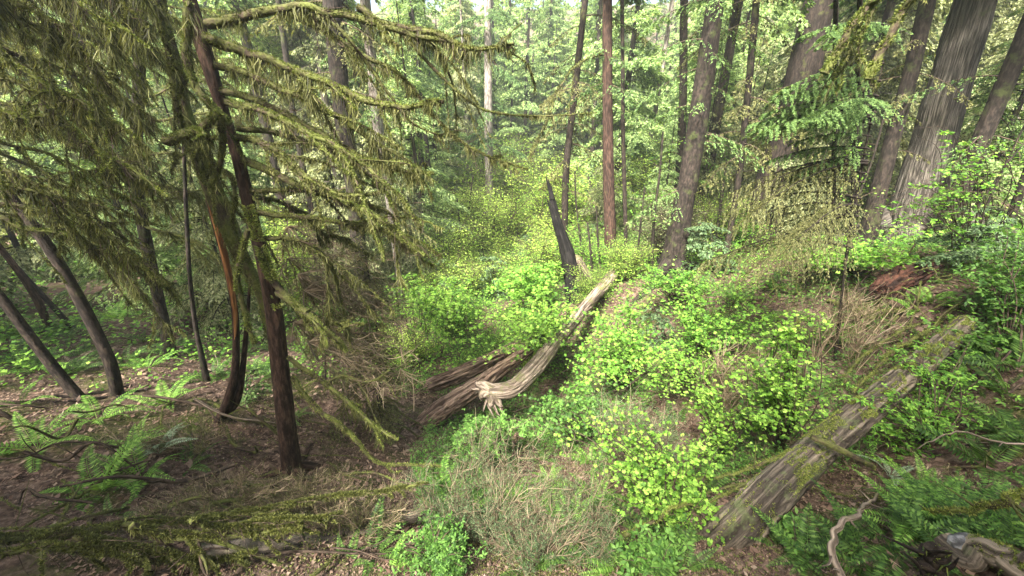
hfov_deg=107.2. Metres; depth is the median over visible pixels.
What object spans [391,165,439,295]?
background conifer
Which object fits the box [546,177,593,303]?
charred snag
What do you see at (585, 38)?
background conifer
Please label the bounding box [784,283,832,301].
fallen stick
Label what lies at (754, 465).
fallen branch
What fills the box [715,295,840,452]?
shrub
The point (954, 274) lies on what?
fallen stick
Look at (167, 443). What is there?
fern
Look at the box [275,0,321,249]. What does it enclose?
conifer
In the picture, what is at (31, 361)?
fern
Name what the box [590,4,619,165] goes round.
background conifer
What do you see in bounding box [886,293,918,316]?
fern
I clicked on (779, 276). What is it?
fern
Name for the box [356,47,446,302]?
background conifer
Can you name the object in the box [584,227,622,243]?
understory shrub
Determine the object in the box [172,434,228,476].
fern
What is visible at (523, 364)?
understory shrub
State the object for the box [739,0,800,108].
background conifer
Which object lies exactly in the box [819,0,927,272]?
mossy alder
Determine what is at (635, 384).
fern
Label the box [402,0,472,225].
background conifer
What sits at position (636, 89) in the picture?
background conifer
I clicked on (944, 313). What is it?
fallen stick
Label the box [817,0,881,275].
mossy alder
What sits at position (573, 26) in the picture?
background conifer
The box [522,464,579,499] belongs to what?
fern
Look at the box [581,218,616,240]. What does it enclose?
understory shrub
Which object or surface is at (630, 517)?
fallen stick
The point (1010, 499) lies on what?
fallen branch
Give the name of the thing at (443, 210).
understory shrub
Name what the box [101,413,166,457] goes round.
fern
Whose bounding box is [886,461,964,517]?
fern
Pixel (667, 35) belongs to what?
pale conifer
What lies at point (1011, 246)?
fern
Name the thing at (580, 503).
fern
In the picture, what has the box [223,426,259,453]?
fallen stick
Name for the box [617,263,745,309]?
shrub
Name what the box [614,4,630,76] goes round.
background conifer
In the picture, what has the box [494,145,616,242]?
understory shrub
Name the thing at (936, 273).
fallen stick
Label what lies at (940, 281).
fern
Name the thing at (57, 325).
fern
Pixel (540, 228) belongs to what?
understory shrub
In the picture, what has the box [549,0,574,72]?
background conifer
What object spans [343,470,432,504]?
fallen stick
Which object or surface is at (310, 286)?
twiggy bush
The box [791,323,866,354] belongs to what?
fern
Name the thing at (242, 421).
fallen stick
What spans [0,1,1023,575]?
ground
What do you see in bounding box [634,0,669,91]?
background conifer
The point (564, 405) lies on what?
shrub
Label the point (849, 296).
fallen stick
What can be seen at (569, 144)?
conifer
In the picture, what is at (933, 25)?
background conifer
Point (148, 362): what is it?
fern
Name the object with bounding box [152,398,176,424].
fallen stick
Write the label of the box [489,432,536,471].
fern
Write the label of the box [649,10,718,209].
background conifer
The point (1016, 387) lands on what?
fallen stick
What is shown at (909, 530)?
fern
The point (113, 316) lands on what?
fern
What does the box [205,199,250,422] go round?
split tree
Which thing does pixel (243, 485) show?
fern
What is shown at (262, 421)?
fallen stick
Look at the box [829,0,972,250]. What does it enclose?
conifer
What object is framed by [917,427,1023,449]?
fallen branch
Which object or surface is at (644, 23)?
background conifer
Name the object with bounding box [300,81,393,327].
background conifer
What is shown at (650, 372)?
fern
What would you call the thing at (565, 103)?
background conifer
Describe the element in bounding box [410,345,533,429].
rotten log
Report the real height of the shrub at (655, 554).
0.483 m
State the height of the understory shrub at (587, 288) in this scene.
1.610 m
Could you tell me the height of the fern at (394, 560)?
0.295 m
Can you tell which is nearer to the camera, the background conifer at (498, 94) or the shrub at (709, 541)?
the shrub at (709, 541)
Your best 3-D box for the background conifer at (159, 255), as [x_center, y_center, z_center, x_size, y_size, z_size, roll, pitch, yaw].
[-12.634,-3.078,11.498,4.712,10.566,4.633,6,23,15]
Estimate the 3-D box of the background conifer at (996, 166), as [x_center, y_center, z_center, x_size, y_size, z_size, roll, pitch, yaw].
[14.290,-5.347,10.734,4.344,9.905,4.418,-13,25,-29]
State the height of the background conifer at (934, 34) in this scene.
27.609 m
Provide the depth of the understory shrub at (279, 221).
19.89 m
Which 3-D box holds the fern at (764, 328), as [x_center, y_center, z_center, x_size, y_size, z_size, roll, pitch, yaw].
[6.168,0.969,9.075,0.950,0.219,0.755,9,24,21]
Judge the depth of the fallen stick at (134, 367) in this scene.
7.68 m
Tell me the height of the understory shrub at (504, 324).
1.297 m
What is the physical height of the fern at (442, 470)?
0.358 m
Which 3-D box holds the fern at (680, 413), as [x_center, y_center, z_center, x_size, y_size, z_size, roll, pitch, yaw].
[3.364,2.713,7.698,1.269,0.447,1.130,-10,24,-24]
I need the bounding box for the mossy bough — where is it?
[0,472,450,575]
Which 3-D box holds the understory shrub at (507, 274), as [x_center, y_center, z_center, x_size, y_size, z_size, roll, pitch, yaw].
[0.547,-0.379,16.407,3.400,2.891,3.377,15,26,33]
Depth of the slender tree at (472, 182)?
25.46 m
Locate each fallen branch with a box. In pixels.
[620,501,693,541]
[679,440,781,482]
[693,475,754,516]
[822,486,886,575]
[826,299,874,320]
[832,322,926,382]
[851,316,944,392]
[854,304,921,316]
[881,534,958,575]
[909,482,1023,522]
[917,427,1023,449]
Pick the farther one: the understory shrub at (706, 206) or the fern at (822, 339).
the understory shrub at (706, 206)
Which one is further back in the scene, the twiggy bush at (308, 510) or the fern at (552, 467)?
the fern at (552, 467)
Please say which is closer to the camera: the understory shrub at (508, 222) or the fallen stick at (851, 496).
the fallen stick at (851, 496)
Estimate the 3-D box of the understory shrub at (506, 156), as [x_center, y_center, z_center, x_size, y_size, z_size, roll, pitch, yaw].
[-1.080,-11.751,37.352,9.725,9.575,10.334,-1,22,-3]
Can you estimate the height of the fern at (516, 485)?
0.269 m
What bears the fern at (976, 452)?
on the ground at (10, 567)
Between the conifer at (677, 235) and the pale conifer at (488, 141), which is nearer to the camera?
the conifer at (677, 235)
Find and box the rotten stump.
[867,261,944,301]
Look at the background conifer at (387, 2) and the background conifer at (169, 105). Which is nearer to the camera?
the background conifer at (169, 105)
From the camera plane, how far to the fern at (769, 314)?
9.46 m
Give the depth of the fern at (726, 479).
5.35 m
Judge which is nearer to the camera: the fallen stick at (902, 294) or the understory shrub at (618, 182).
the fallen stick at (902, 294)
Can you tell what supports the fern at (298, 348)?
on the ground at (10, 567)
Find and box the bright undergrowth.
[0,161,1023,395]
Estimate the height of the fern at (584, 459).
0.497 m
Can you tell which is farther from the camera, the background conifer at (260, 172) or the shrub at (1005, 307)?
the background conifer at (260, 172)
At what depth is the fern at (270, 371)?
8.40 m
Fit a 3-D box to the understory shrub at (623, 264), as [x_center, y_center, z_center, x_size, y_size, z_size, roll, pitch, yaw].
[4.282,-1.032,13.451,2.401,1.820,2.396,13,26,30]
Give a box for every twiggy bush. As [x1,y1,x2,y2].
[75,407,235,460]
[107,461,419,546]
[266,224,431,408]
[391,407,632,575]
[407,454,614,571]
[582,377,701,482]
[686,330,819,452]
[802,278,922,374]
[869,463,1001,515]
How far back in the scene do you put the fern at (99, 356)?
8.14 m
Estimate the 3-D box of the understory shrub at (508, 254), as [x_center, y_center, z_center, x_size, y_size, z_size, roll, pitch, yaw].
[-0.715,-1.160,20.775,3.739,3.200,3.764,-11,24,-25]
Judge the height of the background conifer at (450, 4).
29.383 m
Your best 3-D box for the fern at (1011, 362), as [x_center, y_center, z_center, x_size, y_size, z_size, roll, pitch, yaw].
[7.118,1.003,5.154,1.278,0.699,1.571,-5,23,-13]
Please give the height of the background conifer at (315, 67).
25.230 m
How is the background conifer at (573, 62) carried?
on the ground at (10, 567)
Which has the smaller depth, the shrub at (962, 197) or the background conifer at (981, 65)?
the shrub at (962, 197)
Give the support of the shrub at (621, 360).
on the ground at (10, 567)
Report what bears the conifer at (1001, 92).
on the ground at (10, 567)
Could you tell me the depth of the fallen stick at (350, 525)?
4.21 m
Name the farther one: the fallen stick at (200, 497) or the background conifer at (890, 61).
the background conifer at (890, 61)
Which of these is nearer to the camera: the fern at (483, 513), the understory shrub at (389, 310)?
the fern at (483, 513)
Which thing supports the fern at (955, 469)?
on the ground at (10, 567)
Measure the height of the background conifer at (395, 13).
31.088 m
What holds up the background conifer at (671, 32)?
on the ground at (10, 567)
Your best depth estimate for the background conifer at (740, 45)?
30.67 m
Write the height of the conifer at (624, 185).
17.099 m
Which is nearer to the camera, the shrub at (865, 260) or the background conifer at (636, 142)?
the shrub at (865, 260)
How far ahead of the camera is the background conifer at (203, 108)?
22.68 m
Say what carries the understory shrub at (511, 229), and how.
on the ground at (10, 567)
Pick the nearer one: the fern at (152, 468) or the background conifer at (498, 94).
the fern at (152, 468)
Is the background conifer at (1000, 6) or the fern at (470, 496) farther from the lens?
the background conifer at (1000, 6)
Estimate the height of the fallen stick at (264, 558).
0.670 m
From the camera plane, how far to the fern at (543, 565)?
3.99 m
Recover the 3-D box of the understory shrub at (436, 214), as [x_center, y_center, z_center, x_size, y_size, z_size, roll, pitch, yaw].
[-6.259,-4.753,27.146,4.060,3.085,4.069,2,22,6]
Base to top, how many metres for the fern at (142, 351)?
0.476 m
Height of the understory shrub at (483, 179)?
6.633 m
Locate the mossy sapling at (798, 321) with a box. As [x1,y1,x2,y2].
[773,317,801,452]
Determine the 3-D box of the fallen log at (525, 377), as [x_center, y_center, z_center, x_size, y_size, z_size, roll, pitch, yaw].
[1.850,0.995,10.969,0.918,1.198,8.399,14,26,32]
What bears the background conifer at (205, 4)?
on the ground at (10, 567)
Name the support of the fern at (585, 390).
on the ground at (10, 567)
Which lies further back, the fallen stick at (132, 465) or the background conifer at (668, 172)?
the background conifer at (668, 172)
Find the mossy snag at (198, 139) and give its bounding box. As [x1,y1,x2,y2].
[153,0,279,344]
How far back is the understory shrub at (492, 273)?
18.55 m
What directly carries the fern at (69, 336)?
on the ground at (10, 567)
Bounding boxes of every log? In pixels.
[189,504,427,563]
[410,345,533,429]
[422,311,568,393]
[470,268,619,417]
[699,315,978,549]
[927,533,1023,575]
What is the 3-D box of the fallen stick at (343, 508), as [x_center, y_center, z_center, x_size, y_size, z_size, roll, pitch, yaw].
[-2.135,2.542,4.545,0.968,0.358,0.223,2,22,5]
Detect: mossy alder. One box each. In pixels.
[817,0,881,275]
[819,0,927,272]
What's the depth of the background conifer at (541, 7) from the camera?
47.53 m
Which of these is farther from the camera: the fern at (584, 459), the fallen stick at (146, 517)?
the fern at (584, 459)
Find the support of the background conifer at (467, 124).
on the ground at (10, 567)
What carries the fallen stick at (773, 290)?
on the ground at (10, 567)
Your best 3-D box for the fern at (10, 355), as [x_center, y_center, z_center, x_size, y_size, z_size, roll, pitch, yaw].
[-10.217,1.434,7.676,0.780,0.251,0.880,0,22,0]
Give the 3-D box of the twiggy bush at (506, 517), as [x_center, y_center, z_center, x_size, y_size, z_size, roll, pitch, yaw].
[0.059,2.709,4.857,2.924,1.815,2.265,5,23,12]
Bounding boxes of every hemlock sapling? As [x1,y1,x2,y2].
[240,366,272,407]
[293,257,363,379]
[323,232,416,449]
[434,257,472,296]
[477,256,507,301]
[509,223,535,267]
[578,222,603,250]
[634,303,679,358]
[681,222,739,285]
[687,21,912,360]
[768,132,858,287]
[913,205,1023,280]
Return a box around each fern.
[0,315,38,332]
[0,328,22,339]
[0,328,77,350]
[0,344,32,363]
[0,347,74,377]
[0,381,60,405]
[0,404,97,472]
[1,328,38,337]
[1,344,67,372]
[2,297,33,314]
[4,322,53,334]
[31,315,79,333]
[31,426,159,511]
[33,319,79,335]
[38,352,102,376]
[39,325,85,343]
[49,307,75,317]
[54,337,117,357]
[56,385,159,430]
[60,356,97,373]
[61,350,102,366]
[72,346,123,365]
[73,313,118,330]
[86,423,179,502]
[88,342,165,368]
[96,300,139,321]
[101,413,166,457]
[102,493,142,518]
[118,327,160,341]
[120,349,185,371]
[124,375,206,412]
[134,422,197,460]
[146,342,184,358]
[162,332,213,351]
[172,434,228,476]
[177,356,231,382]
[209,367,229,382]
[217,335,242,349]
[219,473,274,496]
[223,338,267,355]
[225,353,269,373]
[249,356,307,373]
[252,360,299,382]
[253,341,289,350]
[288,343,306,352]
[295,406,314,425]
[336,527,371,564]
[362,493,424,575]
[369,528,420,575]
[397,466,441,491]
[409,544,464,573]
[413,449,466,500]
[432,478,495,546]
[435,480,486,508]
[470,403,512,426]
[475,494,525,549]
[482,472,540,508]
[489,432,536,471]
[499,529,584,575]
[500,420,558,453]
[511,477,552,514]
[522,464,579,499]
[527,491,561,518]
[531,502,588,535]
[532,444,556,463]
[537,480,605,547]
[548,519,633,569]
[559,442,623,471]
[564,492,593,510]
[569,467,637,515]
[569,527,647,575]
[570,382,604,398]
[575,496,617,520]
[582,452,612,487]
[595,369,636,391]
[601,476,699,551]
[615,375,648,394]
[629,519,733,575]
[640,508,705,571]
[642,365,658,378]
[652,399,688,442]
[678,383,697,404]
[685,458,737,509]
[693,496,715,517]
[708,285,769,306]
[713,322,758,341]
[724,394,744,420]
[733,521,823,575]
[738,472,758,481]
[749,321,780,331]
[749,502,866,575]
[753,276,799,294]
[755,307,781,320]
[763,267,789,286]
[770,307,815,321]
[771,280,798,294]
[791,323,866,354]
[797,477,920,575]
[797,509,870,575]
[798,366,844,397]
[806,313,856,342]
[816,509,889,546]
[821,475,990,575]
[841,468,934,546]
[855,487,981,541]
[856,454,925,485]
[867,300,916,335]
[870,452,974,499]
[878,492,1018,575]
[878,519,933,552]
[879,474,1023,544]
[884,480,1023,543]
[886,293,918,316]
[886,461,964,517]
[887,364,955,383]
[891,417,1023,495]
[895,438,935,453]
[895,471,1023,546]
[902,461,962,481]
[903,286,971,311]
[924,240,979,268]
[927,278,953,284]
[932,389,1023,446]
[934,358,1009,400]
[939,481,1023,550]
[944,326,1023,371]
[946,372,1004,398]
[949,342,1023,403]
[951,396,1023,452]
[973,234,1023,258]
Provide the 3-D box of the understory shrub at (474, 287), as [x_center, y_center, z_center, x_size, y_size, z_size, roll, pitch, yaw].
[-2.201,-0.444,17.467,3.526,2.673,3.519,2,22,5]
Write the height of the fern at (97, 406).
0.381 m
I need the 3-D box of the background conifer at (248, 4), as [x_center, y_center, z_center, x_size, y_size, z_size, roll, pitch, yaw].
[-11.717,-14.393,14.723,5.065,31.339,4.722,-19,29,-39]
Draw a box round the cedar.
[756,0,1023,253]
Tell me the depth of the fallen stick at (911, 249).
8.63 m
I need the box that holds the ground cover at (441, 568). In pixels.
[383,210,1023,575]
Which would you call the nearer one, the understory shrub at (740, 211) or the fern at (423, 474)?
the fern at (423, 474)
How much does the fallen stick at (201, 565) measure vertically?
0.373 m
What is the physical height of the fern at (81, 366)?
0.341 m
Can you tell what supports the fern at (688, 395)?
on the ground at (10, 567)
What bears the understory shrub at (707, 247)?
on the ground at (10, 567)
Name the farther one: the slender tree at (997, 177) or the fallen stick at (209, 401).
the slender tree at (997, 177)
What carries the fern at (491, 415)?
on the ground at (10, 567)
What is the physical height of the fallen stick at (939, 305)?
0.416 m
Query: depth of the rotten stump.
7.65 m
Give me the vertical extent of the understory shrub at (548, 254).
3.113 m
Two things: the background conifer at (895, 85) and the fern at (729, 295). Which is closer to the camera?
the fern at (729, 295)
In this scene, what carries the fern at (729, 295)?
on the ground at (10, 567)
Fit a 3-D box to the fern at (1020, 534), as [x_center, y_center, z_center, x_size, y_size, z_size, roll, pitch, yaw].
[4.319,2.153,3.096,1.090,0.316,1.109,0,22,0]
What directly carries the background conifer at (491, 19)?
on the ground at (10, 567)
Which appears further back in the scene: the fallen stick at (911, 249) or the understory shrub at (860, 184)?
the understory shrub at (860, 184)
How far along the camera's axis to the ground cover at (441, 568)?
7.61 m
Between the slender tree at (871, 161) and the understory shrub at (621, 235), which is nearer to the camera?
the slender tree at (871, 161)
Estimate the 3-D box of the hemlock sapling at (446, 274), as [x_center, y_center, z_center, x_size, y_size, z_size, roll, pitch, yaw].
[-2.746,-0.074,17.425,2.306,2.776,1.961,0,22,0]
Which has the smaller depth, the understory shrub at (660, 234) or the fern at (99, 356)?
the fern at (99, 356)
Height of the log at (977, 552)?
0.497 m
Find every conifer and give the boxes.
[0,34,112,234]
[0,66,136,268]
[0,72,97,265]
[0,145,94,284]
[0,256,49,323]
[2,40,119,205]
[28,0,222,315]
[30,1,119,226]
[48,5,146,188]
[65,8,166,253]
[86,39,149,211]
[104,53,231,275]
[106,43,245,230]
[109,9,246,189]
[145,58,295,343]
[147,0,246,225]
[167,0,307,255]
[178,0,252,171]
[187,79,272,235]
[204,72,315,293]
[218,0,328,203]
[225,0,344,227]
[229,5,307,224]
[247,0,436,327]
[262,0,401,247]
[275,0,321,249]
[292,0,390,235]
[297,0,335,137]
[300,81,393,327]
[320,0,407,312]
[351,1,403,195]
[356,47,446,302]
[369,0,471,296]
[373,0,392,63]
[377,35,394,97]
[379,0,395,93]
[380,0,448,199]
[384,0,421,119]
[391,0,447,236]
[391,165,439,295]
[395,12,426,96]
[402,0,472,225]
[424,1,457,194]
[427,1,441,98]
[437,0,503,172]
[437,2,468,65]
[441,0,484,198]
[455,0,527,207]
[463,0,497,127]
[468,3,483,104]
[470,22,484,144]
[471,0,522,159]
[478,0,502,61]
[483,2,515,158]
[491,0,536,141]
[492,1,517,158]
[493,28,530,184]
[507,0,553,176]
[512,0,539,102]
[512,0,572,160]
[521,0,561,178]
[521,0,563,147]
[527,0,642,276]
[527,19,578,189]
[536,0,602,187]
[537,0,647,279]
[539,21,588,173]
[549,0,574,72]
[560,0,572,43]
[561,22,575,112]
[567,0,620,189]
[569,2,580,84]
[570,0,676,230]
[571,0,601,138]
[577,123,629,244]
[579,0,614,174]
[586,1,601,167]
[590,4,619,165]
[601,28,652,163]
[613,5,630,90]
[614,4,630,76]
[620,0,627,244]
[623,0,815,304]
[628,0,652,51]
[628,108,680,258]
[630,50,652,126]
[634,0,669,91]
[639,0,674,188]
[643,0,688,145]
[647,0,746,174]
[647,20,735,218]
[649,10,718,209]
[654,0,689,121]
[658,51,736,242]
[666,5,727,126]
[666,8,702,100]
[668,0,687,222]
[676,0,804,264]
[678,0,809,239]
[711,0,773,167]
[712,0,889,259]
[714,38,781,232]
[715,20,772,202]
[722,3,750,92]
[726,0,787,121]
[736,0,799,142]
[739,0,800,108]
[748,0,872,188]
[755,14,880,247]
[773,0,952,205]
[801,3,932,219]
[825,0,891,228]
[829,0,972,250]
[837,0,997,187]
[860,0,944,129]
[863,0,1023,193]
[886,5,1023,235]
[888,0,1023,210]
[895,13,1023,246]
[896,0,1000,169]
[899,0,1023,161]
[962,4,1023,163]
[994,167,1023,238]
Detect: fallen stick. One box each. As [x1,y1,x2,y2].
[0,403,50,409]
[0,410,24,424]
[0,434,131,458]
[0,478,51,530]
[0,496,21,510]
[0,505,130,546]
[2,418,79,439]
[9,527,49,531]
[11,447,87,473]
[13,465,113,533]
[18,487,92,504]
[21,441,134,466]
[29,536,71,567]
[52,443,151,470]
[55,464,95,522]
[59,463,234,487]
[66,401,132,412]
[85,506,107,536]
[93,358,165,374]
[100,535,281,574]
[110,530,150,535]
[124,495,215,522]
[142,394,244,421]
[150,536,228,552]
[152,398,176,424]
[152,495,231,514]
[168,542,208,575]
[186,398,219,407]
[189,492,290,515]
[193,398,275,423]
[194,500,290,522]
[196,352,218,372]
[207,479,271,495]
[218,445,273,454]
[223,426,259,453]
[224,400,277,435]
[228,465,308,485]
[231,414,276,430]
[242,452,296,494]
[250,553,337,575]
[254,535,402,563]
[257,535,301,549]
[266,379,340,396]
[270,412,326,425]
[294,400,316,417]
[301,454,360,459]
[317,480,366,516]
[326,461,365,480]
[331,546,415,560]
[333,397,407,407]
[334,502,396,526]
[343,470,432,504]
[396,410,438,436]
[397,426,424,436]
[610,515,651,526]
[696,481,745,497]
[726,308,771,324]
[730,278,762,294]
[756,269,799,308]
[758,299,787,313]
[767,276,777,305]
[777,324,855,342]
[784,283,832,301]
[800,387,831,402]
[804,351,901,357]
[812,470,897,500]
[817,335,866,367]
[824,286,865,315]
[850,321,908,353]
[853,266,880,292]
[867,291,927,317]
[888,315,903,353]
[891,285,937,347]
[898,298,966,359]
[908,236,923,254]
[909,280,921,325]
[913,267,952,280]
[918,298,974,316]
[926,442,1022,452]
[933,450,991,482]
[935,273,990,278]
[943,282,987,317]
[946,346,986,383]
[962,262,992,291]
[991,347,1011,371]
[1009,381,1023,393]
[1017,324,1023,361]
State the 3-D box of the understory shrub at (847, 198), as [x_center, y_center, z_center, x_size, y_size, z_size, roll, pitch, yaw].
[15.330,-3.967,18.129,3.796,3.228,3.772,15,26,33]
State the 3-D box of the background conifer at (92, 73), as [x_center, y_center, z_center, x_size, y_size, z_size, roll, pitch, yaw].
[-16.860,-14.808,12.988,4.776,31.694,5.122,16,27,34]
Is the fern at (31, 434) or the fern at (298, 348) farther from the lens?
the fern at (298, 348)
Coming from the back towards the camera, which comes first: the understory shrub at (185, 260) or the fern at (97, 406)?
the understory shrub at (185, 260)
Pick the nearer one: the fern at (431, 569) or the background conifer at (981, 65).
the fern at (431, 569)
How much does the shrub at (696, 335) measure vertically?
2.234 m
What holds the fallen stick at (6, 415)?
on the ground at (10, 567)
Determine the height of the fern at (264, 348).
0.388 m
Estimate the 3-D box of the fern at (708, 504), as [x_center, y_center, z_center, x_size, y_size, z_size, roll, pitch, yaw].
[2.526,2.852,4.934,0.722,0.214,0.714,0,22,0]
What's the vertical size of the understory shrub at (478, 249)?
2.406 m
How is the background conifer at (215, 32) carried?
on the ground at (10, 567)
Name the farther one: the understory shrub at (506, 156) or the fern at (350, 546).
the understory shrub at (506, 156)
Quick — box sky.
[226,0,688,10]
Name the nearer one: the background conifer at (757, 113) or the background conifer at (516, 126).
the background conifer at (757, 113)
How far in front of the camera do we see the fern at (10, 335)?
9.08 m
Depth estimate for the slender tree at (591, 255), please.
13.98 m
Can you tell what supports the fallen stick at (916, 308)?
on the ground at (10, 567)
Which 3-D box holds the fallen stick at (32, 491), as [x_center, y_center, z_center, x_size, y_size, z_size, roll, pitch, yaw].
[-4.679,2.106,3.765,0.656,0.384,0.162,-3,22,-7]
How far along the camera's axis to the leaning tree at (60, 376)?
6.13 m
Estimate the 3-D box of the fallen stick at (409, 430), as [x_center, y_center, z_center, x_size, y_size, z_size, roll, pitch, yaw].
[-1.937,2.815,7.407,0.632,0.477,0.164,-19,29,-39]
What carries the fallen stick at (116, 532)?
on the ground at (10, 567)
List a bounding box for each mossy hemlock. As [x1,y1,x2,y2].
[0,0,211,354]
[0,0,221,317]
[129,0,287,356]
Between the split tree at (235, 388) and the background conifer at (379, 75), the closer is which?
the split tree at (235, 388)
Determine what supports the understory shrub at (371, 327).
on the ground at (10, 567)
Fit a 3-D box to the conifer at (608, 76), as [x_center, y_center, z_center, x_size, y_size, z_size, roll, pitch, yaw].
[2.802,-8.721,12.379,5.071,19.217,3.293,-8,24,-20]
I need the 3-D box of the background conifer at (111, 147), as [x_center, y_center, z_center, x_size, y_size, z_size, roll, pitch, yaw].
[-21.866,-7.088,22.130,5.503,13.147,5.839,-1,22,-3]
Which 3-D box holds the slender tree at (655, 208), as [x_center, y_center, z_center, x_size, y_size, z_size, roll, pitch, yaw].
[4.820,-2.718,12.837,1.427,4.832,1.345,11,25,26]
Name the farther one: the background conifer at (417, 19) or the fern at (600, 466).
the background conifer at (417, 19)
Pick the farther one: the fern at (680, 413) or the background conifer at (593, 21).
the background conifer at (593, 21)
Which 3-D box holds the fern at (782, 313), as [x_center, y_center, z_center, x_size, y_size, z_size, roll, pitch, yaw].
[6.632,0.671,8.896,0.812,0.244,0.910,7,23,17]
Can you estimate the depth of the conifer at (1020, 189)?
9.81 m
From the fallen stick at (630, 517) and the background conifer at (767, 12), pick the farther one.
the background conifer at (767, 12)
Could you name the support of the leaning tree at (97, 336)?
on the ground at (10, 567)
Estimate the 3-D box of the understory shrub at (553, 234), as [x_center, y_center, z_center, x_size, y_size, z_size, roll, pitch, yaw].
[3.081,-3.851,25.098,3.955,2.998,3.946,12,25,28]
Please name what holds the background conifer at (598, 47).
on the ground at (10, 567)
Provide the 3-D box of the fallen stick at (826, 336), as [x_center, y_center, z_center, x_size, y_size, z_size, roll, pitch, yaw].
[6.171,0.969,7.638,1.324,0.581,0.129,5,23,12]
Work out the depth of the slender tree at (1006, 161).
9.29 m
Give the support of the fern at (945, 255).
on the ground at (10, 567)
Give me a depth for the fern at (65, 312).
10.80 m
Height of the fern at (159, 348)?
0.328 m
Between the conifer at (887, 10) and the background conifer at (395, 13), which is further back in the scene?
the background conifer at (395, 13)
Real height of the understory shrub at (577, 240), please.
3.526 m
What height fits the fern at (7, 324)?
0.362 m
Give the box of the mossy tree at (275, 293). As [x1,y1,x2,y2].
[182,0,596,489]
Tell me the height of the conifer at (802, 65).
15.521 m
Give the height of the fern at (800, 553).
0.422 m
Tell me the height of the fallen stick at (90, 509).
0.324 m
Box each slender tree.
[461,175,478,237]
[528,47,534,168]
[557,171,594,254]
[571,218,615,274]
[581,201,607,276]
[623,187,662,276]
[641,131,684,272]
[705,158,731,246]
[840,107,910,253]
[939,143,1023,250]
[969,125,1023,236]
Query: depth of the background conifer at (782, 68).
22.43 m
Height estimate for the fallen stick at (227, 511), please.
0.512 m
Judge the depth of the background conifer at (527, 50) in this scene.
39.45 m
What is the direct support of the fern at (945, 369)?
on the ground at (10, 567)
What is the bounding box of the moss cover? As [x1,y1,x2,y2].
[0,249,1018,575]
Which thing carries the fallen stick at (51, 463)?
on the ground at (10, 567)
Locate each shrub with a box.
[159,239,255,280]
[172,265,245,291]
[203,276,253,308]
[241,197,332,299]
[244,277,313,323]
[258,199,330,262]
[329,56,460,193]
[356,317,389,331]
[371,318,444,368]
[375,294,399,319]
[379,507,487,575]
[384,273,452,352]
[390,257,441,300]
[398,281,441,319]
[404,273,491,351]
[409,293,478,337]
[410,214,490,285]
[422,253,499,299]
[423,203,453,235]
[425,220,502,265]
[427,200,463,223]
[432,285,487,316]
[436,178,517,240]
[437,179,483,210]
[440,138,505,189]
[441,153,476,184]
[444,145,545,211]
[448,339,490,376]
[449,408,540,473]
[453,292,584,365]
[454,194,538,250]
[456,183,544,256]
[456,248,524,294]
[461,328,506,353]
[464,117,553,213]
[469,237,490,256]
[471,240,523,280]
[472,229,522,262]
[481,260,572,308]
[487,313,544,341]
[490,301,534,330]
[491,213,524,249]
[491,248,560,297]
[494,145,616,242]
[499,328,551,371]
[505,221,585,280]
[513,173,555,213]
[514,210,591,272]
[514,381,625,446]
[515,169,588,228]
[519,143,577,188]
[521,280,563,305]
[529,161,643,239]
[530,213,576,245]
[537,152,601,192]
[544,400,727,534]
[546,214,628,272]
[549,229,648,274]
[559,298,673,400]
[563,261,622,303]
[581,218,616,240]
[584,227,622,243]
[596,94,674,197]
[599,226,635,247]
[600,236,662,281]
[603,215,631,237]
[604,519,692,575]
[608,343,760,410]
[614,136,676,212]
[617,186,725,258]
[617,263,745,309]
[620,65,669,104]
[620,200,650,231]
[622,230,690,260]
[633,280,787,359]
[654,376,766,475]
[659,244,710,270]
[667,165,735,222]
[687,232,715,253]
[692,190,751,244]
[705,505,730,553]
[715,213,774,244]
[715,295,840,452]
[721,195,749,225]
[773,506,828,565]
[781,234,925,276]
[803,177,869,220]
[815,332,1023,466]
[827,158,872,201]
[870,126,1023,258]
[923,225,1023,374]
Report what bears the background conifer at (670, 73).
on the ground at (10, 567)
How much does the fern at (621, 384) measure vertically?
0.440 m
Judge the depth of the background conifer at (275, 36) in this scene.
19.26 m
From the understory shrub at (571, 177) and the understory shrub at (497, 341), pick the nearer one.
the understory shrub at (497, 341)
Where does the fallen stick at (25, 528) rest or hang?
on the ground at (10, 567)
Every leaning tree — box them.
[0,38,141,401]
[0,243,64,333]
[0,288,108,403]
[19,266,81,331]
[182,61,220,383]
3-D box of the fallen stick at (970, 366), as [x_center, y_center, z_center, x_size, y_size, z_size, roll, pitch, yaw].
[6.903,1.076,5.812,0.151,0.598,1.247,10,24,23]
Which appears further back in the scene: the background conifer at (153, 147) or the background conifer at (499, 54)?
the background conifer at (499, 54)
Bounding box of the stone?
[947,532,969,548]
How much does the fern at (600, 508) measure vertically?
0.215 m
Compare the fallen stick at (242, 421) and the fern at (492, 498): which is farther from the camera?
the fallen stick at (242, 421)
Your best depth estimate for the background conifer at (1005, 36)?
13.11 m
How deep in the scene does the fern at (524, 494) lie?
5.83 m
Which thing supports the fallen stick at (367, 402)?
on the ground at (10, 567)
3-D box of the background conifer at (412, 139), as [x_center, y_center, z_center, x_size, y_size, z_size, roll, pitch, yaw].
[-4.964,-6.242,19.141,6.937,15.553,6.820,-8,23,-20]
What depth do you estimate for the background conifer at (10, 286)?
10.62 m
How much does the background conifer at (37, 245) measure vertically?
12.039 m
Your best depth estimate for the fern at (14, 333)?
9.17 m
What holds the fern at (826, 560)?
on the ground at (10, 567)
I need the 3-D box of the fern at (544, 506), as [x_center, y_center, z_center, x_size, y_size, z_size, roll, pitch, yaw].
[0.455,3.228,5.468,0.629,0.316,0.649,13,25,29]
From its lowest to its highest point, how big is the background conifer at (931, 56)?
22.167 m

